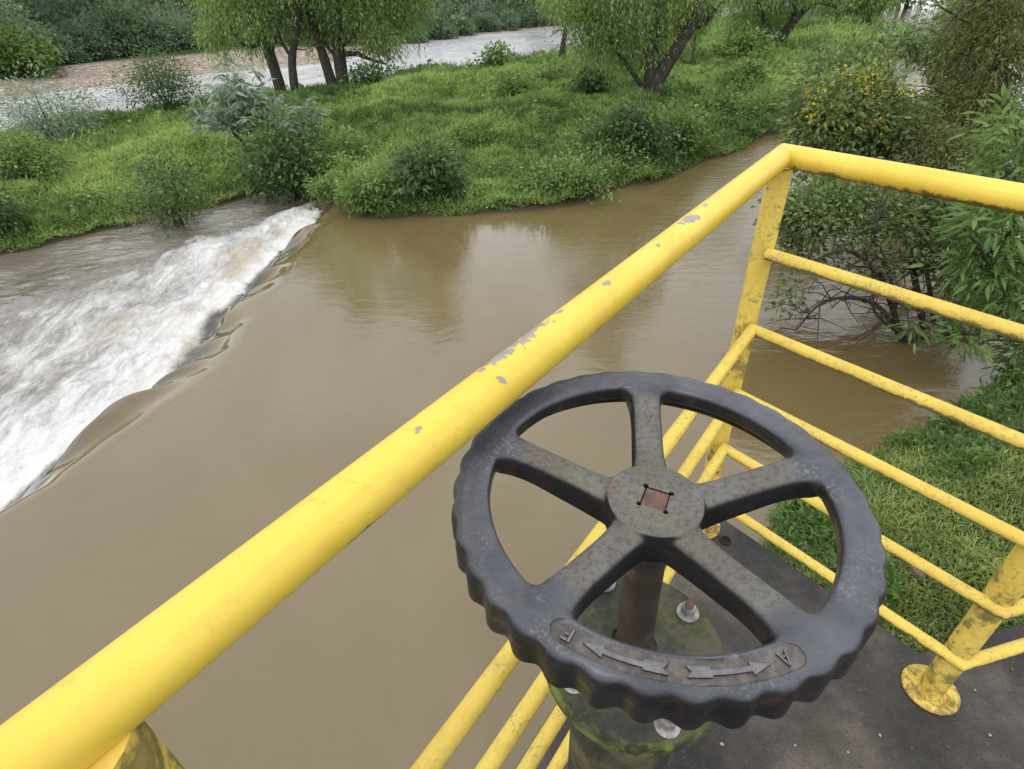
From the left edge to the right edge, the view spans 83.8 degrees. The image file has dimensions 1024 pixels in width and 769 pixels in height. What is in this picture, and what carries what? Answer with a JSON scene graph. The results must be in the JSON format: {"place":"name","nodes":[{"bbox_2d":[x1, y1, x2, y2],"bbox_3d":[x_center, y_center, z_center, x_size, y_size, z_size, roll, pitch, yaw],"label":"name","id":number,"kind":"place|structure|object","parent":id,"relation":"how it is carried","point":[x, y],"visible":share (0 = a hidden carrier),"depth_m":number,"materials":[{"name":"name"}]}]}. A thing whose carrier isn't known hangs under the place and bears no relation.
{"place":"outdoors","nodes":[
{"label":"outdoors","id":0,"kind":"place"},
{"bbox_2d":[18,189,311,336],"bbox_3d":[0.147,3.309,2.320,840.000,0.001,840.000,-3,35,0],"label":"river","id":1,"kind":"structure","parent":0,"point":[248,201],"depth_m":13.67,"materials":[{"name":"liquid"}]},
{"bbox_2d":[0,199,351,528],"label":"rapids water","id":2,"kind":"structure","parent":0,"point":[107,343],"depth_m":8.47,"materials":[{"name":"white liquid"}]},
{"bbox_2d":[0,1,806,132],"bbox_3d":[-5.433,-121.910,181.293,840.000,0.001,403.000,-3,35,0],"label":"river","id":3,"kind":"structure","parent":0,"point":[458,50],"depth_m":38.33,"materials":[{"name":"liquid"}]},
{"bbox_2d":[0,0,1023,768],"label":"water","id":4,"kind":"structure","parent":0,"point":[378,644],"depth_m":5.45,"materials":[{"name":"brown liquid"}]},
{"bbox_2d":[0,0,1023,652],"bbox_3d":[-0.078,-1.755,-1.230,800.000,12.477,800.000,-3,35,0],"label":"ground","id":5,"kind":"structure","parent":0,"point":[86,74],"depth_m":13.61,"materials":[{"name":"green plant"}]},
{"bbox_2d":[0,180,39,236],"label":"bush","id":6,"kind":"object","parent":5,"relation":"on","point":[6,215],"visible":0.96,"depth_m":11.52,"materials":[{"name":"green plant"}]},
{"bbox_2d":[0,18,70,79],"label":"riverside shrub","id":7,"kind":"object","parent":5,"relation":"on","point":[21,53],"visible":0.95,"depth_m":33.97,"materials":[{"name":"green plant"}]},
{"bbox_2d":[2,19,69,66],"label":"riverside shrub","id":8,"kind":"object","parent":5,"relation":"on","point":[45,32],"visible":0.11,"depth_m":36.97,"materials":[{"name":"green plant"}]},
{"bbox_2d":[0,116,71,183],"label":"bush","id":9,"kind":"object","parent":5,"relation":"on","point":[20,153],"visible":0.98,"depth_m":13.15,"materials":[{"name":"green plant"}]},
{"bbox_2d":[0,60,130,141],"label":"bush","id":10,"kind":"object","parent":5,"relation":"on","point":[49,133],"visible":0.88,"depth_m":16.39,"materials":[{"name":"green plant"}]},
{"bbox_2d":[38,27,96,65],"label":"riverside shrub","id":11,"kind":"object","parent":5,"relation":"on","point":[72,52],"visible":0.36,"depth_m":37.85,"materials":[{"name":"green plant"}]},
{"bbox_2d":[46,18,124,61],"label":"riverside shrub","id":12,"kind":"object","parent":5,"relation":"on","point":[84,40],"visible":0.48,"depth_m":39.42,"materials":[{"name":"green plant"}]},
{"bbox_2d":[78,24,125,59],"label":"riverside shrub","id":13,"kind":"object","parent":5,"relation":"on","point":[105,39],"visible":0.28,"depth_m":40.40,"materials":[{"name":"green plant"}]},
{"bbox_2d":[74,2,154,55],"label":"riverside shrub","id":14,"kind":"object","parent":5,"relation":"on","point":[88,18],"visible":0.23,"depth_m":41.01,"materials":[{"name":"green plant"}]},
{"bbox_2d":[92,0,168,58],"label":"riverside shrub","id":15,"kind":"object","parent":5,"relation":"on","point":[141,36],"visible":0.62,"depth_m":41.48,"materials":[{"name":"green plant"}]},
{"bbox_2d":[78,202,203,233],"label":"dry weeds","id":16,"kind":"object","parent":5,"relation":"on","point":[163,217],"visible":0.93,"depth_m":11.84,"materials":[{"name":"green plant"}]},
{"bbox_2d":[98,30,211,111],"bbox_3d":[-12.265,-10.594,19.695,3.950,2.847,2.996,-3,35,0],"label":"bush","id":17,"kind":"object","parent":5,"relation":"on","point":[162,87],"visible":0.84,"depth_m":19.55,"materials":[{"name":"green plant"}]},
{"bbox_2d":[96,137,217,237],"bbox_3d":[-7.256,-4.093,11.938,1.918,2.082,1.992,9,37,16],"label":"bush","id":18,"kind":"object","parent":5,"relation":"on","point":[169,200],"visible":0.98,"depth_m":11.86,"materials":[{"name":"green plant"}]},
{"bbox_2d":[136,11,186,53],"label":"riverside shrub","id":19,"kind":"object","parent":5,"relation":"on","point":[166,40],"visible":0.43,"depth_m":42.98,"materials":[{"name":"green plant"}]},
{"bbox_2d":[155,16,200,51],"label":"riverside shrub","id":20,"kind":"object","parent":5,"relation":"on","point":[176,33],"visible":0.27,"depth_m":44.41,"materials":[{"name":"green plant"}]},
{"bbox_2d":[175,20,210,49],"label":"riverside shrub","id":21,"kind":"object","parent":5,"relation":"on","point":[194,41],"visible":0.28,"depth_m":44.82,"materials":[{"name":"green plant"}]},
{"bbox_2d":[182,14,243,47],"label":"riverside shrub","id":22,"kind":"object","parent":5,"relation":"on","point":[192,20],"visible":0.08,"depth_m":45.51,"materials":[{"name":"green plant"}]},
{"bbox_2d":[172,0,305,91],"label":"willow tree","id":23,"kind":"object","parent":5,"relation":"on","point":[250,14],"visible":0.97,"depth_m":22.99,"materials":[{"name":"green plant"}]},
{"bbox_2d":[182,57,331,180],"bbox_3d":[-6.120,-6.202,13.698,3.875,2.978,2.236,13,38,21],"label":"silver shrub","id":24,"kind":"object","parent":5,"relation":"on","point":[238,90],"visible":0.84,"depth_m":13.06,"materials":[{"name":"green plant"}]},
{"bbox_2d":[205,84,353,209],"bbox_3d":[-5.226,-5.298,13.045,3.735,2.819,3.079,-3,35,0],"label":"bush","id":25,"kind":"object","parent":5,"relation":"on","point":[289,152],"visible":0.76,"depth_m":12.82,"materials":[{"name":"green plant"}]},
{"bbox_2d":[255,0,340,90],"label":"willow tree","id":26,"kind":"object","parent":5,"relation":"on","point":[296,27],"visible":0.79,"depth_m":22.91,"materials":[{"name":"green plant"}]},
{"bbox_2d":[301,165,356,210],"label":"bush","id":27,"kind":"object","parent":5,"relation":"on","point":[320,191],"visible":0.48,"depth_m":11.62,"materials":[{"name":"green plant"}]},
{"bbox_2d":[305,125,378,177],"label":"bush","id":28,"kind":"object","parent":5,"relation":"on","point":[347,139],"visible":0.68,"depth_m":12.65,"materials":[{"name":"green plant"}]},
{"bbox_2d":[326,156,410,218],"bbox_3d":[-2.804,-3.772,10.958,1.619,1.151,1.443,6,36,12],"label":"bush","id":29,"kind":"object","parent":5,"relation":"on","point":[365,182],"visible":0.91,"depth_m":10.84,"materials":[{"name":"green plant"}]},
{"bbox_2d":[337,56,405,86],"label":"bush","id":30,"kind":"object","parent":5,"relation":"on","point":[373,76],"visible":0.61,"depth_m":23.01,"materials":[{"name":"green plant"}]},
{"bbox_2d":[289,0,454,86],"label":"willow tree","id":31,"kind":"object","parent":5,"relation":"on","point":[370,12],"visible":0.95,"depth_m":23.16,"materials":[{"name":"green plant"}]},
{"bbox_2d":[0,0,744,58],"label":"forest","id":32,"kind":"object","parent":5,"relation":"on","point":[49,10],"visible":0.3,"depth_m":41.14,"materials":[{"name":"green plant"}]},
{"bbox_2d":[397,18,432,43],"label":"riverside shrub","id":33,"kind":"object","parent":5,"relation":"on","point":[420,36],"visible":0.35,"depth_m":51.21,"materials":[{"name":"green plant"}]},
{"bbox_2d":[379,132,473,207],"bbox_3d":[-1.625,-4.086,10.911,1.994,1.473,1.523,-21,39,-25],"label":"bush","id":34,"kind":"object","parent":5,"relation":"on","point":[420,170],"visible":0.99,"depth_m":10.70,"materials":[{"name":"green plant"}]},
{"bbox_2d":[421,13,459,39],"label":"riverside shrub","id":35,"kind":"object","parent":5,"relation":"on","point":[440,31],"visible":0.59,"depth_m":53.81,"materials":[{"name":"green plant"}]},
{"bbox_2d":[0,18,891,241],"bbox_3d":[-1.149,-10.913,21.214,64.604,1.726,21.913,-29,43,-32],"label":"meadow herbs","id":36,"kind":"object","parent":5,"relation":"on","point":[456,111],"visible":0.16,"depth_m":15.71,"materials":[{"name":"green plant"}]},
{"bbox_2d":[0,12,911,252],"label":"meadow grass","id":37,"kind":"structure","parent":5,"relation":"on","point":[413,119],"depth_m":15.06,"materials":[{"name":"green plant"}]},
{"bbox_2d":[445,12,479,35],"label":"riverside shrub","id":38,"kind":"object","parent":5,"relation":"on","point":[466,29],"visible":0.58,"depth_m":56.52,"materials":[{"name":"green plant"}]},
{"bbox_2d":[467,9,507,32],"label":"riverside shrub","id":39,"kind":"object","parent":5,"relation":"on","point":[489,24],"visible":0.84,"depth_m":58.74,"materials":[{"name":"green plant"}]},
{"bbox_2d":[473,39,520,67],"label":"bush","id":40,"kind":"object","parent":5,"relation":"on","point":[493,56],"visible":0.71,"depth_m":24.52,"materials":[{"name":"green plant"}]},
{"bbox_2d":[496,8,521,30],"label":"riverside shrub","id":41,"kind":"object","parent":5,"relation":"on","point":[511,18],"visible":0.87,"depth_m":60.03,"materials":[{"name":"green plant"}]},
{"bbox_2d":[489,65,544,101],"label":"bush","id":42,"kind":"object","parent":5,"relation":"on","point":[510,87],"visible":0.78,"depth_m":18.15,"materials":[{"name":"green plant"}]},
{"bbox_2d":[515,2,548,27],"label":"riverside shrub","id":43,"kind":"object","parent":5,"relation":"on","point":[527,16],"visible":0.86,"depth_m":61.65,"materials":[{"name":"green plant"}]},
{"bbox_2d":[542,8,563,26],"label":"riverside shrub","id":44,"kind":"object","parent":5,"relation":"on","point":[552,24],"visible":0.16,"depth_m":63.21,"materials":[{"name":"green plant"}]},
{"bbox_2d":[511,148,621,203],"bbox_3d":[1.077,-4.234,11.419,2.463,1.028,1.936,9,37,16],"label":"bush","id":45,"kind":"object","parent":5,"relation":"on","point":[551,178],"visible":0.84,"depth_m":11.12,"materials":[{"name":"green plant"}]},
{"bbox_2d":[530,0,609,58],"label":"willow tree","id":46,"kind":"object","parent":5,"relation":"on","point":[562,48],"visible":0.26,"depth_m":26.57,"materials":[{"name":"green plant"}]},
{"bbox_2d":[530,60,637,82],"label":"dry weeds","id":47,"kind":"object","parent":5,"relation":"on","point":[567,64],"visible":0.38,"depth_m":20.95,"materials":[{"name":"green plant"}]},
{"bbox_2d":[561,59,615,95],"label":"bush","id":48,"kind":"object","parent":5,"relation":"on","point":[588,86],"visible":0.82,"depth_m":18.05,"materials":[{"name":"green plant"}]},
{"bbox_2d":[329,20,882,216],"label":"bank herbs","id":49,"kind":"object","parent":5,"relation":"on","point":[754,98],"visible":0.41,"depth_m":13.39,"materials":[{"name":"green plant"}]},
{"bbox_2d":[575,87,685,166],"bbox_3d":[2.564,-5.567,12.481,2.592,1.823,2.079,6,36,11],"label":"bush","id":50,"kind":"object","parent":5,"relation":"on","point":[635,126],"visible":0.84,"depth_m":12.16,"materials":[{"name":"green plant"}]},
{"bbox_2d":[538,0,734,103],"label":"willow tree","id":51,"kind":"object","parent":5,"relation":"on","point":[603,40],"visible":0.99,"depth_m":16.13,"materials":[{"name":"green plant"}]},
{"bbox_2d":[614,146,679,177],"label":"dry weeds","id":52,"kind":"object","parent":5,"relation":"on","point":[646,160],"visible":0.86,"depth_m":12.05,"materials":[{"name":"green plant"}]},
{"bbox_2d":[644,80,683,102],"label":"bush","id":53,"kind":"object","parent":5,"relation":"on","point":[666,89],"visible":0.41,"depth_m":16.55,"materials":[{"name":"green plant"}]},
{"bbox_2d":[650,101,713,154],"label":"bush","id":54,"kind":"object","parent":5,"relation":"on","point":[687,123],"visible":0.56,"depth_m":12.99,"materials":[{"name":"green plant"}]},
{"bbox_2d":[666,0,733,65],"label":"willow tree","id":55,"kind":"object","parent":5,"relation":"on","point":[692,59],"visible":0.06,"depth_m":23.02,"materials":[{"name":"green plant"}]},
{"bbox_2d":[684,80,755,126],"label":"bush","id":56,"kind":"object","parent":5,"relation":"on","point":[730,100],"visible":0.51,"depth_m":15.00,"materials":[{"name":"green plant"}]},
{"bbox_2d":[711,57,775,89],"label":"bush","id":57,"kind":"object","parent":5,"relation":"on","point":[748,68],"visible":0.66,"depth_m":18.57,"materials":[{"name":"green plant"}]},
{"bbox_2d":[683,52,804,71],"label":"dry weeds","id":58,"kind":"object","parent":5,"relation":"on","point":[726,59],"visible":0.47,"depth_m":21.73,"materials":[{"name":"green plant"}]},
{"bbox_2d":[700,20,793,64],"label":"bush","id":59,"kind":"object","parent":5,"relation":"on","point":[736,46],"visible":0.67,"depth_m":23.51,"materials":[{"name":"green plant"}]},
{"bbox_2d":[712,0,854,45],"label":"willow tree","id":60,"kind":"object","parent":5,"relation":"on","point":[761,17],"visible":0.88,"depth_m":25.16,"materials":[{"name":"green plant"}]},
{"bbox_2d":[804,0,912,23],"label":"willow tree","id":61,"kind":"object","parent":5,"relation":"on","point":[867,10],"visible":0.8,"depth_m":36.03,"materials":[{"name":"green plant"}]},
{"bbox_2d":[764,51,963,247],"bbox_3d":[4.876,-3.171,7.903,2.986,2.468,1.876,-9,36,-9],"label":"flowering tree","id":62,"kind":"object","parent":5,"relation":"on","point":[849,113],"visible":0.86,"depth_m":7.25,"materials":[{"name":"green plant"}]},
{"bbox_2d":[847,466,891,499],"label":"grass tuft","id":63,"kind":"object","parent":5,"relation":"on","point":[860,484],"visible":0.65,"depth_m":4.50,"materials":[{"name":"green plant"}]},
{"bbox_2d":[750,141,1023,350],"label":"shrub","id":64,"kind":"object","parent":5,"relation":"on","point":[893,214],"visible":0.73,"depth_m":6.04,"materials":[{"name":"green plant"}]},
{"bbox_2d":[758,386,1023,639],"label":"bank weeds","id":65,"kind":"object","parent":5,"relation":"on","point":[804,515],"visible":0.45,"depth_m":4.41,"materials":[{"name":"green plant"}]},
{"bbox_2d":[768,0,1023,168],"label":"riverside tree","id":66,"kind":"object","parent":5,"relation":"on","point":[840,56],"visible":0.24,"depth_m":11.14,"materials":[{"name":"green plant"}]},
{"bbox_2d":[882,0,946,53],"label":"bush","id":67,"kind":"object","parent":5,"relation":"on","point":[908,22],"visible":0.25,"depth_m":28.39,"materials":[{"name":"green plant"}]},
{"bbox_2d":[890,0,939,8],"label":"riverside tree","id":68,"kind":"object","parent":5,"relation":"on","point":[911,3],"visible":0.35,"depth_m":60.72,"materials":[{"name":"green plant"}]},
{"bbox_2d":[910,566,925,579],"bbox_3d":[2.611,1.209,3.667,0.080,0.066,0.107,-4,35,-3],"label":"stone","id":69,"kind":"object","parent":5,"relation":"on","point":[916,572],"visible":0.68,"depth_m":3.64,"materials":[{"name":"grey stone"}]},
{"bbox_2d":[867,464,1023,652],"bbox_3d":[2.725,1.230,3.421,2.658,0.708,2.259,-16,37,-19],"label":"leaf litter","id":70,"kind":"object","parent":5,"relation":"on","point":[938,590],"visible":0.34,"depth_m":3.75,"materials":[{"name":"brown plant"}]},
{"bbox_2d":[870,0,1023,235],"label":"riverside tree","id":71,"kind":"object","parent":5,"relation":"on","point":[1002,52],"visible":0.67,"depth_m":7.08,"materials":[{"name":"green plant"}]},
{"bbox_2d":[876,83,1023,368],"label":"broadleaf shrub","id":72,"kind":"object","parent":5,"relation":"on","point":[1007,262],"visible":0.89,"depth_m":5.23,"materials":[{"name":"green plant"}]},
{"bbox_2d":[903,9,1023,443],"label":"bank undergrowth","id":73,"kind":"object","parent":5,"relation":"on","point":[1001,401],"visible":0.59,"depth_m":5.01,"materials":[{"name":"green plant"}]},
{"bbox_2d":[967,337,1023,394],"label":"broadleaf shrub","id":74,"kind":"object","parent":5,"relation":"on","point":[1014,362],"visible":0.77,"depth_m":5.72,"materials":[{"name":"green plant"}]},
{"bbox_2d":[515,521,1023,768],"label":"concrete platform","id":75,"kind":"structure","parent":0,"point":[833,729],"depth_m":1.29,"materials":[{"name":"grey concrete"}]},
{"bbox_2d":[0,143,1023,768],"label":"guardrail","id":76,"kind":"object","parent":75,"relation":"on","point":[98,709],"visible":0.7,"depth_m":0.63,"materials":[{"name":"yellow metal"}]},
{"bbox_2d":[547,577,723,768],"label":"valve pedestal","id":77,"kind":"object","parent":75,"relation":"on","point":[613,738],"visible":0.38,"depth_m":0.60,"materials":[{"name":"metal"}]},
{"bbox_2d":[451,371,887,730],"bbox_3d":[0.119,0.184,0.539,0.335,0.257,0.335,-1,37,-1],"label":"handwheel","id":78,"kind":"object","parent":77,"relation":"on","point":[651,512],"visible":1,"depth_m":0.43,"materials":[{"name":"metal"}]},
{"bbox_2d":[719,536,730,544],"bbox_3d":[0.641,0.469,1.716,0.033,0.004,0.033,-3,35,0],"label":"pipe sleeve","id":79,"kind":"object","parent":75,"relation":"on","point":[724,540],"visible":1,"depth_m":1.72,"materials":[{"name":"black metal"}]},
{"bbox_2d":[767,366,1023,652],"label":"bank grass","id":80,"kind":"structure","parent":0,"point":[1008,451],"depth_m":4.03,"materials":[{"name":"green plant"}]}
]}

